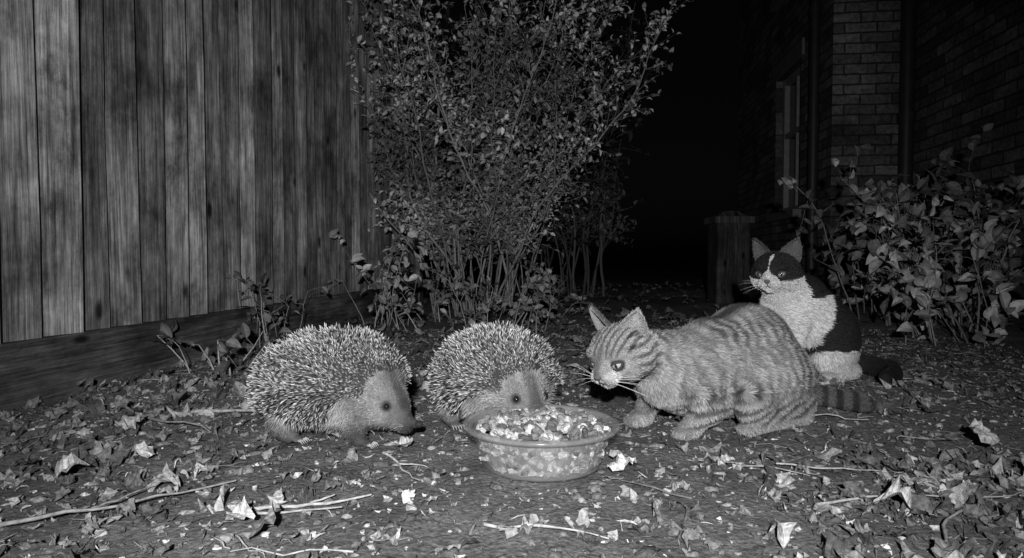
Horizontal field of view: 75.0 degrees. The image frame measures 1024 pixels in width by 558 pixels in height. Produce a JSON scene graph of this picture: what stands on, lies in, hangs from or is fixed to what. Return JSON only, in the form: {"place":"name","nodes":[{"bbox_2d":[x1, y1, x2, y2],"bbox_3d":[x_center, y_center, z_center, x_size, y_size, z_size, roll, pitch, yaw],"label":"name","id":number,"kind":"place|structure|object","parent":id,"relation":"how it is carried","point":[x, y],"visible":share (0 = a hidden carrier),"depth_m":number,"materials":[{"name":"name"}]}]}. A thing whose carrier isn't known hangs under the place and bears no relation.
{"place":"outdoors","nodes":[
{"label":"outdoors","id":0,"kind":"place"},
{"bbox_2d":[0,259,1023,557],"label":"ground","id":1,"kind":"structure","parent":0,"point":[496,543],"depth_m":0.93,"materials":[{"name":"soil"}]},
{"bbox_2d":[0,0,422,411],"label":"wooden fence","id":2,"kind":"object","parent":1,"relation":"on","point":[166,161],"visible":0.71,"depth_m":1.84,"materials":[{"name":"wood"}]},
{"bbox_2d":[147,317,291,376],"bbox_3d":[-0.733,0.182,1.755,0.299,0.169,0.380,1,2,36],"label":"dock plant","id":3,"kind":"object","parent":1,"relation":"on","point":[165,331],"visible":0.91,"depth_m":1.73,"materials":[{"name":"grey plant"}]},
{"bbox_2d":[225,271,327,346],"bbox_3d":[-0.818,0.106,2.261,0.333,0.274,0.379,0,2,-8],"label":"weed plant","id":4,"kind":"object","parent":1,"relation":"on","point":[266,317],"visible":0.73,"depth_m":2.16,"materials":[{"name":"grey plant"}]},
{"bbox_2d":[244,322,422,447],"bbox_3d":[-0.287,0.167,1.115,0.323,0.192,0.219,1,2,17],"label":"hedgehog","id":5,"kind":"object","parent":1,"relation":"on","point":[349,385],"visible":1,"depth_m":1.05,"materials":[{"name":"fur"}]},
{"bbox_2d":[322,218,427,329],"bbox_3d":[-0.525,-0.015,2.816,0.467,0.476,0.382,2,3,44],"label":"nettle plant","id":6,"kind":"object","parent":1,"relation":"on","point":[388,259],"visible":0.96,"depth_m":2.83,"materials":[{"name":"grey plant"}]},
{"bbox_2d":[367,253,592,333],"bbox_3d":[-0.132,0.054,2.848,1.004,0.338,0.887,0,2,0],"label":"ivy plant","id":7,"kind":"object","parent":1,"relation":"on","point":[543,292],"visible":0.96,"depth_m":2.70,"materials":[{"name":"grey plant"}]},
{"bbox_2d":[425,320,563,429],"bbox_3d":[-0.024,0.166,1.151,0.222,0.192,0.329,-1,2,-28],"label":"hedgehog","id":8,"kind":"object","parent":1,"relation":"on","point":[477,373],"visible":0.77,"depth_m":1.08,"materials":[{"name":"fur"}]},
{"bbox_2d":[0,337,1023,557],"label":"soil crumbs","id":9,"kind":"object","parent":1,"relation":"on","point":[643,551],"visible":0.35,"depth_m":0.94,"materials":[{"name":"grey soil"}]},
{"bbox_2d":[0,334,1023,555],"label":"twigs","id":10,"kind":"object","parent":1,"relation":"on","point":[258,508],"visible":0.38,"depth_m":0.81,"materials":[{"name":"grey wood"}]},
{"bbox_2d":[0,281,1023,557],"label":"leaf litter","id":11,"kind":"object","parent":1,"relation":"on","point":[112,453],"visible":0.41,"depth_m":0.92,"materials":[{"name":"plant"}]},
{"bbox_2d":[345,0,690,316],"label":"privet bush","id":12,"kind":"object","parent":1,"relation":"on","point":[502,209],"visible":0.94,"depth_m":3.36,"materials":[{"name":"grey plant"}]},
{"bbox_2d":[422,0,652,291],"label":"laurel bush","id":13,"kind":"object","parent":1,"relation":"on","point":[446,15],"visible":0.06,"depth_m":5.94,"materials":[{"name":"grey plant"}]},
{"bbox_2d":[422,0,657,295],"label":"elder bush","id":14,"kind":"object","parent":1,"relation":"on","point":[598,189],"visible":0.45,"depth_m":5.04,"materials":[{"name":"grey plant"}]},
{"bbox_2d":[474,405,610,479],"bbox_3d":[0.042,0.229,0.964,0.227,0.076,0.227,0,2,0],"label":"food bowl","id":15,"kind":"object","parent":1,"relation":"on","point":[546,442],"visible":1,"depth_m":0.90,"materials":[{"name":"plastic"}]},
{"bbox_2d":[573,302,877,440],"bbox_3d":[0.385,0.150,1.202,0.600,0.228,0.222,-1,2,-29],"label":"tabby cat","id":16,"kind":"object","parent":1,"relation":"on","point":[748,365],"visible":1,"depth_m":1.12},
{"bbox_2d":[704,211,754,303],"bbox_3d":[1.360,-0.107,4.199,0.240,0.640,0.240,0,2,0],"label":"wooden post","id":17,"kind":"object","parent":1,"relation":"on","point":[728,265],"visible":0.9,"depth_m":4.10,"materials":[{"name":"wood"}]},
{"bbox_2d":[744,236,903,383],"bbox_3d":[0.743,0.072,1.633,0.407,0.353,0.256,0,2,-5],"label":"black and white cat","id":18,"kind":"object","parent":1,"relation":"on","point":[819,318],"visible":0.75,"depth_m":1.56},
{"bbox_2d":[737,0,1023,312],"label":"walls","id":19,"kind":"structure","parent":1,"relation":"on","point":[969,75],"depth_m":4.92,"materials":[{"name":"brick"}]},
{"bbox_2d":[765,0,804,222],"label":"window frames","id":20,"kind":"structure","parent":19,"relation":"attached to","point":[788,61],"depth_m":6.23,"materials":[{"name":"grey wood"}]},
{"bbox_2d":[788,81,800,206],"bbox_3d":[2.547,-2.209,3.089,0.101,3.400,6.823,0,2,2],"label":"window glass","id":21,"kind":"object","parent":20,"relation":"in","point":[792,139],"visible":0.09,"depth_m":6.37,"materials":[{"name":"black glass"}]},
{"bbox_2d":[805,0,916,286],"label":"drainpipes","id":22,"kind":"object","parent":19,"relation":"attached to","point":[906,116],"visible":0.77,"depth_m":4.83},
{"bbox_2d":[778,123,1023,331],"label":"bramble plant","id":23,"kind":"object","parent":1,"relation":"on","point":[880,224],"visible":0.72,"depth_m":2.85,"materials":[{"name":"grey plant"}]},
{"bbox_2d":[835,195,1023,347],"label":"broadleaf plant","id":24,"kind":"object","parent":1,"relation":"on","point":[922,281],"visible":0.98,"depth_m":2.27,"materials":[{"name":"grey plant"}]},
{"bbox_2d":[422,0,739,258],"label":"sky","id":25,"kind":"structure","parent":0,"point":[689,175],"materials":[{"name":"black"}]}
]}

